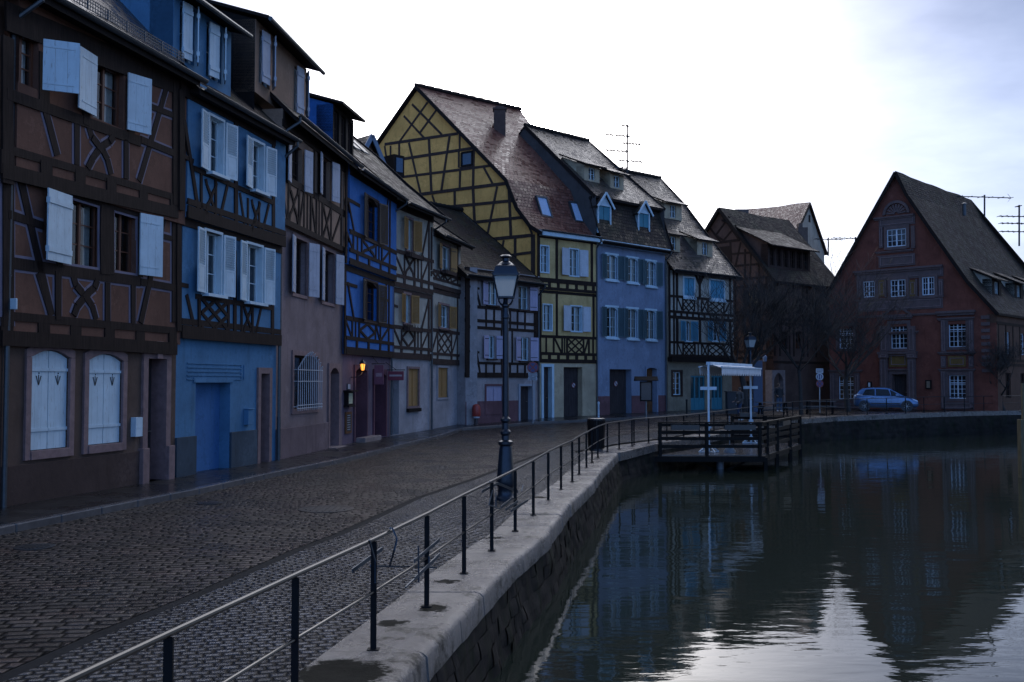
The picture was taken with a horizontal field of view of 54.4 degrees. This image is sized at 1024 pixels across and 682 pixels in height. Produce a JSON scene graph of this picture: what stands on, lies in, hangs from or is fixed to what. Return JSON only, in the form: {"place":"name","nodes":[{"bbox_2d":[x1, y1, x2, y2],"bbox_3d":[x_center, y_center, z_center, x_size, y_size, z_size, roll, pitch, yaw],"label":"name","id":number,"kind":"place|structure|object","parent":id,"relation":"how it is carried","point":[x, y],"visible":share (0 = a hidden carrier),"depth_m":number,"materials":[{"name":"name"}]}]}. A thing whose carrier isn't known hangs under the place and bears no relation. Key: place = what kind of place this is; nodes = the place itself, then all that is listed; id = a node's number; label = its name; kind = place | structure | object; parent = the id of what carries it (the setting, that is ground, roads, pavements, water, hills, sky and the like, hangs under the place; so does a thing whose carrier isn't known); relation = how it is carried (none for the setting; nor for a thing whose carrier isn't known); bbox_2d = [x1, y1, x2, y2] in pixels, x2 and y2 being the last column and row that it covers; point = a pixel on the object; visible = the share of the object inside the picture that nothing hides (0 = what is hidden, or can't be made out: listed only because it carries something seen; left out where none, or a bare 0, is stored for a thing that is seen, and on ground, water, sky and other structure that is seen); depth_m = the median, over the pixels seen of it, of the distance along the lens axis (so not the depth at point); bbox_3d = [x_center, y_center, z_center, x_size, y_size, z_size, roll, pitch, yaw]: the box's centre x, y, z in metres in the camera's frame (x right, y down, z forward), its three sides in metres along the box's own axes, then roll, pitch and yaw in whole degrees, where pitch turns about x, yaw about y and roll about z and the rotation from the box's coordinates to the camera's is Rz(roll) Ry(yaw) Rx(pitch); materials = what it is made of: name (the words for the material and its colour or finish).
{"place":"outdoors","nodes":[
{"label":"outdoors","id":0,"kind":"place"},
{"bbox_2d":[0,408,769,524],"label":"pavement","id":1,"kind":"structure","parent":0,"point":[25,511],"depth_m":22.35,"materials":[{"name":"grey stone"}]},
{"bbox_2d":[1,419,772,673],"bbox_3d":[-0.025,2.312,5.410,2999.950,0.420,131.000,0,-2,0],"label":"ground","id":2,"kind":"structure","parent":0,"point":[611,446],"depth_m":19.43,"materials":[{"name":"grey stone"}]},
{"bbox_2d":[0,0,8,405],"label":"old house","id":3,"kind":"structure","parent":2,"relation":"on","point":[2,24],"depth_m":17.06,"materials":[{"name":"white paint"}]},
{"bbox_2d":[0,0,208,507],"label":"half timbered house","id":4,"kind":"structure","parent":2,"relation":"on","point":[92,215],"depth_m":19.03,"materials":[{"name":"brown"}]},
{"bbox_2d":[4,28,79,93],"bbox_3d":[-8.371,-4.914,17.654,1.250,0.915,0.423,2,-3,-42],"label":"window","id":5,"kind":"structure","parent":4,"relation":"in","point":[56,78],"depth_m":17.74,"materials":[{"name":"white paint"}]},
{"bbox_2d":[23,347,75,460],"bbox_3d":[-8.459,1.078,18.148,0.190,2.104,1.324,-1,-2,13],"label":"window","id":6,"kind":"structure","parent":4,"relation":"in","point":[45,373],"depth_m":18.15,"materials":[{"name":"white wood"}]},
{"bbox_2d":[45,188,96,266],"bbox_3d":[-8.312,-2.052,18.628,0.323,1.284,1.833,0,-2,0],"label":"window","id":7,"kind":"structure","parent":4,"relation":"in","point":[58,248],"depth_m":18.31,"materials":[{"name":"white paint"}]},
{"bbox_2d":[81,350,127,454],"bbox_3d":[-8.092,1.155,19.715,0.190,2.081,1.375,-1,-2,13],"label":"window","id":8,"kind":"structure","parent":4,"relation":"in","point":[101,398],"depth_m":19.72,"materials":[{"name":"white wood"}]},
{"bbox_2d":[78,46,151,134],"bbox_3d":[-7.967,-4.869,19.600,0.502,1.161,2.163,-1,-2,16],"label":"window","id":9,"kind":"structure","parent":4,"relation":"in","point":[139,88],"depth_m":20.07,"materials":[{"name":"white paint"}]},
{"bbox_2d":[115,213,162,276],"bbox_3d":[-7.848,-2.015,20.577,0.286,1.282,1.387,-1,-3,30],"label":"window","id":10,"kind":"structure","parent":4,"relation":"in","point":[151,226],"depth_m":20.74,"materials":[{"name":"brown paint"}]},
{"bbox_2d":[140,353,171,479],"bbox_3d":[-7.826,1.606,21.423,0.440,2.794,1.035,-1,-2,13],"label":"door","id":11,"kind":"structure","parent":4,"relation":"in","point":[155,373],"depth_m":21.74,"materials":[{"name":"brown wood"}]},
{"bbox_2d":[120,0,302,477],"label":"half timbered house","id":12,"kind":"structure","parent":2,"relation":"on","point":[231,239],"depth_m":24.09,"materials":[{"name":"blue paint"}]},
{"bbox_2d":[180,1,199,65],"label":"window","id":13,"kind":"structure","parent":12,"relation":"in","point":[187,14],"depth_m":22.81,"materials":[{"name":"white paint"}]},
{"bbox_2d":[195,383,219,471],"bbox_3d":[-7.436,2.059,23.832,0.060,2.125,1.631,-1,-2,12],"label":"door","id":14,"kind":"structure","parent":12,"relation":"in","point":[207,406],"depth_m":24.06,"materials":[{"name":"blue paint"}]},
{"bbox_2d":[197,226,235,298],"bbox_3d":[-7.088,-1.823,23.501,0.370,1.595,1.752,-1,-2,12],"label":"window","id":15,"kind":"structure","parent":12,"relation":"in","point":[223,282],"depth_m":23.86,"materials":[{"name":"white paint"}]},
{"bbox_2d":[206,22,227,83],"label":"window","id":16,"kind":"structure","parent":12,"relation":"in","point":[213,52],"depth_m":23.99,"materials":[{"name":"white paint"}]},
{"bbox_2d":[201,108,237,180],"bbox_3d":[-7.014,-4.583,23.484,0.370,1.458,1.679,-1,-2,12],"label":"window","id":17,"kind":"structure","parent":12,"relation":"in","point":[225,162],"depth_m":23.81,"materials":[{"name":"white paint"}]},
{"bbox_2d":[240,240,275,306],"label":"window","id":18,"kind":"structure","parent":12,"relation":"in","point":[261,270],"depth_m":25.94,"materials":[{"name":"white paint"}]},
{"bbox_2d":[246,135,276,196],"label":"window","id":19,"kind":"structure","parent":12,"relation":"in","point":[265,175],"depth_m":25.87,"materials":[{"name":"white paint"}]},
{"bbox_2d":[256,368,272,463],"bbox_3d":[-6.692,1.965,26.343,0.360,2.516,0.803,-1,-2,12],"label":"door","id":20,"kind":"structure","parent":12,"relation":"in","point":[264,375],"depth_m":26.55,"materials":[{"name":"brown wood"}]},
{"bbox_2d":[205,0,363,459],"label":"half timbered house","id":21,"kind":"structure","parent":2,"relation":"on","point":[272,60],"depth_m":29.42,"materials":[{"name":"pink"}]},
{"bbox_2d":[259,30,276,89],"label":"window","id":22,"kind":"structure","parent":21,"relation":"in","point":[265,39],"depth_m":26.93,"materials":[{"name":"white paint"}]},
{"bbox_2d":[288,145,312,193],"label":"window","id":23,"kind":"structure","parent":21,"relation":"in","point":[308,156],"depth_m":28.98,"materials":[{"name":"beige paint"}]},
{"bbox_2d":[294,65,309,117],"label":"window","id":24,"kind":"structure","parent":21,"relation":"in","point":[299,107],"depth_m":29.76,"materials":[{"name":"white paint"}]},
{"bbox_2d":[291,232,319,299],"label":"window","id":25,"kind":"structure","parent":21,"relation":"in","point":[312,271],"depth_m":29.71,"materials":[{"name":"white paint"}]},
{"bbox_2d":[291,350,322,413],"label":"window","id":26,"kind":"structure","parent":21,"relation":"in","point":[302,354],"depth_m":29.50,"materials":[{"name":"white metal"}]},
{"bbox_2d":[320,151,339,202],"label":"window","id":27,"kind":"structure","parent":21,"relation":"in","point":[335,167],"depth_m":31.74,"materials":[{"name":"beige paint"}]},
{"bbox_2d":[321,245,343,306],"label":"window","id":28,"kind":"structure","parent":21,"relation":"in","point":[338,260],"depth_m":32.48,"materials":[{"name":"white wood"}]},
{"bbox_2d":[327,363,340,447],"bbox_3d":[-5.965,2.075,32.421,0.410,2.691,1.303,0,-2,6],"label":"door","id":29,"kind":"structure","parent":21,"relation":"in","point":[334,369],"depth_m":32.89,"materials":[{"name":"brown wood"}]},
{"bbox_2d":[308,93,408,444],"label":"half timbered house","id":30,"kind":"structure","parent":2,"relation":"on","point":[370,267],"depth_m":35.98,"materials":[{"name":"blue paint"}]},
{"bbox_2d":[353,364,368,441],"bbox_3d":[-5.588,2.195,35.398,0.510,2.692,1.546,0,-2,9],"label":"door","id":31,"kind":"structure","parent":30,"relation":"in","point":[360,398],"depth_m":36.02,"materials":[{"name":"brown wood"}]},
{"bbox_2d":[363,278,386,323],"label":"window","id":32,"kind":"structure","parent":30,"relation":"in","point":[374,285],"depth_m":36.99,"materials":[{"name":"blue paint"}]},
{"bbox_2d":[364,192,388,245],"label":"window","id":33,"kind":"structure","parent":30,"relation":"in","point":[382,233],"depth_m":36.84,"materials":[{"name":"blue paint"}]},
{"bbox_2d":[372,369,386,435],"bbox_3d":[-5.239,2.354,37.717,0.560,2.563,1.728,0,-2,9],"label":"door","id":34,"kind":"structure","parent":30,"relation":"in","point":[379,409],"depth_m":38.42,"materials":[{"name":"brown wood"}]},
{"bbox_2d":[4,426,723,681],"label":"promenade","id":35,"kind":"structure","parent":2,"relation":"on","point":[224,645],"depth_m":10.06,"materials":[{"name":"grey stone"}]},
{"bbox_2d":[491,254,519,500],"bbox_3d":[-0.122,0.690,19.033,0.534,4.710,0.530,0,-2,0],"label":"street lamp","id":36,"kind":"object","parent":35,"relation":"on","point":[505,274],"visible":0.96,"depth_m":18.92,"materials":[{"name":"metal"}]},
{"bbox_2d":[587,418,604,450],"bbox_3d":[2.737,3.034,32.362,0.590,1.070,0.589,0,-2,0],"label":"litter bin","id":37,"kind":"object","parent":35,"relation":"on","point":[592,423],"visible":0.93,"depth_m":32.13,"materials":[{"name":"metal"}]},
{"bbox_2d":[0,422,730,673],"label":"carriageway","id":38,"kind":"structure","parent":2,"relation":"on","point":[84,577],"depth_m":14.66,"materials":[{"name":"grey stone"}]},
{"bbox_2d":[298,505,353,512],"bbox_3d":[-3.273,2.962,17.560,0.980,0.022,0.980,0,-2,0],"label":"manhole cover","id":39,"kind":"object","parent":38,"relation":"on","point":[325,509],"visible":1,"depth_m":17.47,"materials":[{"name":"metal"}]},
{"bbox_2d":[0,430,669,681],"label":"drain strip","id":40,"kind":"object","parent":38,"relation":"on","point":[18,670],"visible":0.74,"depth_m":10.36,"materials":[{"name":"stone"}]},
{"bbox_2d":[357,134,403,177],"bbox_3d":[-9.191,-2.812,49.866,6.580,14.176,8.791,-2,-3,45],"label":"dormer","id":41,"kind":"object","parent":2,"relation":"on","point":[395,162],"depth_m":48.99,"materials":[{"name":"blue paint"}]},
{"bbox_2d":[353,136,451,435],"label":"half timbered house","id":42,"kind":"structure","parent":2,"relation":"on","point":[414,282],"depth_m":41.19,"materials":[{"name":"paint"}]},
{"bbox_2d":[402,291,419,326],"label":"window","id":43,"kind":"structure","parent":42,"relation":"in","point":[412,303],"depth_m":40.83,"materials":[{"name":"white paint"}]},
{"bbox_2d":[404,216,421,253],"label":"window","id":44,"kind":"structure","parent":42,"relation":"in","point":[417,247],"depth_m":40.98,"materials":[{"name":"white paint"}]},
{"bbox_2d":[406,366,421,411],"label":"window","id":45,"kind":"structure","parent":42,"relation":"in","point":[413,378],"depth_m":41.29,"materials":[{"name":"yellow wood"}]},
{"bbox_2d":[0,407,818,534],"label":"kerb","id":46,"kind":"structure","parent":2,"relation":"on","point":[18,526],"depth_m":20.77,"materials":[{"name":"stone"}]},
{"bbox_2d":[430,220,474,428],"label":"half timbered house","id":47,"kind":"structure","parent":2,"relation":"on","point":[445,251],"depth_m":44.84,"materials":[{"name":"grey paint"}]},
{"bbox_2d":[437,365,448,399],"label":"window","id":48,"kind":"structure","parent":47,"relation":"in","point":[444,376],"depth_m":44.60,"materials":[{"name":"grey paint"}]},
{"bbox_2d":[438,302,456,331],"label":"window","id":49,"kind":"structure","parent":47,"relation":"in","point":[450,309],"depth_m":45.10,"materials":[{"name":"white paint"}]},
{"bbox_2d":[440,242,456,272],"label":"window","id":50,"kind":"structure","parent":47,"relation":"in","point":[452,264],"depth_m":45.15,"materials":[{"name":"yellow paint"}]},
{"bbox_2d":[429,201,547,424],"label":"half timbered house","id":51,"kind":"structure","parent":2,"relation":"on","point":[480,371],"depth_m":48.21,"materials":[{"name":"white paint"}]},
{"bbox_2d":[483,280,499,306],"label":"window","id":52,"kind":"structure","parent":51,"relation":"in","point":[485,283],"depth_m":47.78,"materials":[{"name":"beige paint"}]},
{"bbox_2d":[485,384,501,414],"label":"window","id":53,"kind":"structure","parent":51,"relation":"in","point":[493,392],"depth_m":47.77,"materials":[{"name":"purple paint"}]},
{"bbox_2d":[484,335,502,359],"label":"window","id":54,"kind":"structure","parent":51,"relation":"in","point":[487,339],"depth_m":47.84,"materials":[{"name":"beige paint"}]},
{"bbox_2d":[518,384,534,420],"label":"door","id":55,"kind":"structure","parent":51,"relation":"in","point":[524,390],"depth_m":50.12,"materials":[{"name":"white wood"}]},
{"bbox_2d":[516,337,538,361],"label":"window","id":56,"kind":"structure","parent":51,"relation":"in","point":[534,342],"depth_m":49.92,"materials":[{"name":"beige paint"}]},
{"bbox_2d":[518,286,537,311],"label":"window","id":57,"kind":"structure","parent":51,"relation":"in","point":[533,290],"depth_m":50.03,"materials":[{"name":"beige paint"}]},
{"bbox_2d":[377,83,602,417],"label":"half timbered house","id":58,"kind":"structure","parent":2,"relation":"on","point":[483,164],"depth_m":54.00,"materials":[{"name":"yellow paint"}]},
{"bbox_2d":[541,364,553,417],"bbox_3d":[1.752,2.605,51.914,0.878,2.817,0.370,2,-3,-40],"label":"door","id":59,"kind":"structure","parent":58,"relation":"in","point":[547,370],"depth_m":52.02,"materials":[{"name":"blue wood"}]},
{"bbox_2d":[564,367,577,415],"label":"door","id":60,"kind":"structure","parent":58,"relation":"in","point":[570,373],"depth_m":53.38,"materials":[{"name":"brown wood"}]},
{"bbox_2d":[562,247,588,276],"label":"window","id":61,"kind":"structure","parent":58,"relation":"in","point":[584,271],"depth_m":53.46,"materials":[{"name":"white paint"}]},
{"bbox_2d":[564,305,590,332],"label":"window","id":62,"kind":"structure","parent":58,"relation":"in","point":[584,315],"depth_m":53.55,"materials":[{"name":"white paint"}]},
{"bbox_2d":[519,123,674,414],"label":"town house","id":63,"kind":"structure","parent":2,"relation":"on","point":[621,212],"depth_m":56.65,"materials":[{"name":"blue paint"}]},
{"bbox_2d":[602,252,624,282],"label":"window","id":64,"kind":"structure","parent":63,"relation":"in","point":[620,261],"depth_m":55.62,"materials":[{"name":"teal paint"}]},
{"bbox_2d":[602,305,624,339],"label":"window","id":65,"kind":"structure","parent":63,"relation":"in","point":[620,313],"depth_m":55.48,"materials":[{"name":"paint"}]},
{"bbox_2d":[610,369,625,413],"bbox_3d":[5.764,2.868,55.870,1.899,2.554,0.060,2,-3,-44],"label":"door","id":66,"kind":"structure","parent":63,"relation":"in","point":[617,393],"depth_m":56.03,"materials":[{"name":"grey wood"}]},
{"bbox_2d":[603,124,644,172],"bbox_3d":[6.804,-11.691,60.467,2.535,2.976,0.760,1,-2,-17],"label":"antenna","id":67,"kind":"object","parent":63,"relation":"on","point":[626,150],"visible":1,"depth_m":60.45,"materials":[{"name":"black metal"}]},
{"bbox_2d":[624,255,644,284],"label":"window","id":68,"kind":"structure","parent":63,"relation":"in","point":[639,261],"depth_m":56.87,"materials":[{"name":"teal paint"}]},
{"bbox_2d":[624,306,644,340],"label":"window","id":69,"kind":"structure","parent":63,"relation":"in","point":[634,309],"depth_m":56.73,"materials":[{"name":"purple paint"}]},
{"bbox_2d":[645,366,657,411],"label":"door","id":70,"kind":"structure","parent":63,"relation":"in","point":[652,406],"depth_m":57.83,"materials":[{"name":"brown wood"}]},
{"bbox_2d":[642,259,662,288],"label":"window","id":71,"kind":"structure","parent":63,"relation":"in","point":[658,265],"depth_m":58.05,"materials":[{"name":"teal paint"}]},
{"bbox_2d":[642,308,662,341],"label":"window","id":72,"kind":"structure","parent":63,"relation":"in","point":[658,322],"depth_m":57.90,"materials":[{"name":"teal paint"}]},
{"bbox_2d":[621,168,742,410],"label":"half timbered house","id":73,"kind":"structure","parent":2,"relation":"on","point":[691,348],"depth_m":60.74,"materials":[{"name":"paint"}]},
{"bbox_2d":[681,321,697,341],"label":"window","id":74,"kind":"structure","parent":73,"relation":"in","point":[684,330],"depth_m":59.84,"materials":[{"name":"blue paint"}]},
{"bbox_2d":[691,376,704,409],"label":"shop window","id":75,"kind":"structure","parent":73,"relation":"in","point":[697,395],"depth_m":60.57,"materials":[{"name":"teal paint"}]},
{"bbox_2d":[711,376,721,408],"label":"shop window","id":76,"kind":"structure","parent":73,"relation":"in","point":[716,381],"depth_m":61.77,"materials":[{"name":"teal paint"}]},
{"bbox_2d":[709,278,725,302],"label":"window","id":77,"kind":"structure","parent":73,"relation":"in","point":[717,281],"depth_m":61.72,"materials":[{"name":"paint"}]},
{"bbox_2d":[705,207,834,406],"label":"half timbered house","id":78,"kind":"structure","parent":2,"relation":"on","point":[746,237],"depth_m":70.40,"materials":[{"name":"brown paint"}]},
{"bbox_2d":[765,370,785,406],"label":"door","id":79,"kind":"structure","parent":78,"relation":"in","point":[770,375],"depth_m":68.03,"materials":[{"name":"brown wood"}]},
{"bbox_2d":[605,407,965,421],"bbox_3d":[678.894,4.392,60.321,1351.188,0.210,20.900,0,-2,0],"label":"square","id":80,"kind":"structure","parent":2,"relation":"on","point":[814,412],"depth_m":57.09,"materials":[{"name":"grey stone"}]},
{"bbox_2d":[634,376,657,417],"bbox_3d":[7.058,2.992,52.422,1.200,2.260,0.700,0,-2,0],"label":"notice board","id":81,"kind":"object","parent":80,"relation":"on","point":[645,388],"visible":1,"depth_m":52.37,"materials":[{"name":"brown glass"}]},
{"bbox_2d":[685,254,809,412],"bbox_3d":[12.843,-0.318,54.525,7.248,8.886,8.064,0,-2,0],"label":"bare tree","id":82,"kind":"object","parent":80,"relation":"on","point":[755,308],"visible":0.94,"depth_m":53.74,"materials":[{"name":"brown plant"}]},
{"bbox_2d":[752,360,762,411],"bbox_3d":[14.783,2.720,59.939,0.560,3.100,0.240,0,-2,0],"label":"blue panel","id":83,"kind":"object","parent":80,"relation":"on","point":[758,392],"visible":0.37,"depth_m":59.82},
{"bbox_2d":[725,238,896,414],"bbox_3d":[16.516,-0.698,54.947,9.416,9.609,6.726,0,-2,0],"label":"bare tree","id":84,"kind":"object","parent":80,"relation":"on","point":[815,306],"visible":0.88,"depth_m":54.62,"materials":[{"name":"brown plant"}]},
{"bbox_2d":[797,273,916,411],"bbox_3d":[21.140,0.042,61.008,7.039,8.578,6.600,-1,-3,24],"label":"bare tree","id":85,"kind":"object","parent":80,"relation":"on","point":[849,372],"visible":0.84,"depth_m":60.80,"materials":[{"name":"brown plant"}]},
{"bbox_2d":[853,387,918,410],"bbox_3d":[23.339,3.635,62.199,3.830,1.495,1.940,-1,-2,20],"label":"parked car","id":86,"kind":"object","parent":80,"relation":"on","point":[889,394],"visible":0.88,"depth_m":61.58,"materials":[{"name":"paint"}]},
{"bbox_2d":[951,328,1023,410],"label":"bare tree","id":87,"kind":"object","parent":80,"relation":"on","point":[1006,356],"visible":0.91,"depth_m":61.41,"materials":[{"name":"brown plant"}]},
{"bbox_2d":[824,171,1023,410],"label":"gabled house","id":88,"kind":"structure","parent":2,"relation":"on","point":[966,272],"depth_m":65.57,"materials":[{"name":"stone"}]},
{"bbox_2d":[884,224,909,249],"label":"window","id":89,"kind":"structure","parent":88,"relation":"in","point":[895,237],"depth_m":66.23,"materials":[{"name":"wood"}]},
{"bbox_2d":[888,371,907,396],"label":"door","id":90,"kind":"structure","parent":88,"relation":"in","point":[897,380],"depth_m":66.23,"materials":[{"name":"brown wood"}]},
{"bbox_2d":[887,276,908,299],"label":"window","id":91,"kind":"structure","parent":88,"relation":"in","point":[902,280],"depth_m":66.08,"materials":[{"name":"stone"}]},
{"bbox_2d":[887,320,909,350],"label":"window","id":92,"kind":"structure","parent":88,"relation":"in","point":[890,336],"depth_m":66.13,"materials":[{"name":"stone"}]},
{"bbox_2d":[919,273,937,297],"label":"window","id":93,"kind":"structure","parent":88,"relation":"in","point":[928,283],"depth_m":64.72,"materials":[{"name":"stone"}]},
{"bbox_2d":[946,372,968,401],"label":"window","id":94,"kind":"structure","parent":88,"relation":"in","point":[948,374],"depth_m":63.47,"materials":[{"name":"wood"}]},
{"bbox_2d":[946,317,968,349],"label":"window","id":95,"kind":"structure","parent":88,"relation":"in","point":[949,347],"depth_m":63.56,"materials":[{"name":"wood"}]},
{"bbox_2d":[214,0,1023,275],"label":"sky","id":96,"kind":"structure","parent":0,"point":[735,104],"materials":[{"name":"white"}]},
{"bbox_2d":[492,433,1023,681],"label":"water","id":97,"kind":"structure","parent":0,"point":[893,559],"depth_m":16.29,"materials":[{"name":"black liquid"}]},
{"bbox_2d":[654,415,801,470],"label":"wooden deck","id":98,"kind":"structure","parent":97,"relation":"in","point":[764,452],"depth_m":35.65,"materials":[{"name":"brown wood"}]},
{"bbox_2d":[698,362,761,452],"bbox_3d":[8.697,2.545,39.417,0.920,3.340,6.772,-1,-3,28],"label":"awning","id":99,"kind":"object","parent":98,"relation":"on","point":[722,368],"visible":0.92,"depth_m":38.56,"materials":[{"name":"paint"}]},
{"bbox_2d":[1017,383,1023,477],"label":"mooring post","id":100,"kind":"object","parent":97,"relation":"in","point":[1020,436],"visible":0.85,"depth_m":32.87,"materials":[{"name":"brown wood"}]},
{"bbox_2d":[749,202,827,262],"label":"old house","id":101,"kind":"structure","parent":0,"point":[801,218],"depth_m":86.70,"materials":[{"name":"tile"}]},
{"label":"canal bed","id":102,"kind":"structure","parent":0,"visible":0},
{"bbox_2d":[430,415,1020,681],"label":"quay wall","id":103,"kind":"structure","parent":102,"relation":"on","point":[482,653],"depth_m":17.68,"materials":[{"name":"stone"}]},
{"bbox_2d":[286,410,1020,681],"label":"quay coping","id":104,"kind":"object","parent":103,"relation":"on","point":[416,642],"visible":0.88,"depth_m":10.82,"materials":[{"name":"stone"}]},
{"bbox_2d":[56,396,1003,681],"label":"railing","id":105,"kind":"object","parent":104,"relation":"on","point":[168,652],"visible":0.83,"depth_m":8.31,"materials":[{"name":"metal"}]},
{"bbox_2d":[352,527,397,582],"bbox_3d":[-1.125,1.936,8.731,0.230,0.613,1.254,0,-2,6],"label":"planter holder","id":106,"kind":"object","parent":105,"relation":"attached to","point":[362,563],"visible":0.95,"depth_m":8.41,"materials":[{"name":"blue metal"}]},
{"bbox_2d":[370,538,439,587],"bbox_3d":[-0.870,2.085,9.394,0.285,0.346,1.299,-1,-3,24],"label":"planter holder","id":107,"kind":"object","parent":105,"relation":"attached to","point":[432,561],"visible":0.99,"depth_m":9.45,"materials":[{"name":"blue metal"}]},
{"bbox_2d":[482,481,527,511],"bbox_3d":[-0.029,2.136,14.246,0.210,0.539,2.890,0,-2,10],"label":"planter holder","id":108,"kind":"object","parent":105,"relation":"attached to","point":[509,500],"visible":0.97,"depth_m":13.79,"materials":[{"name":"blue metal"}]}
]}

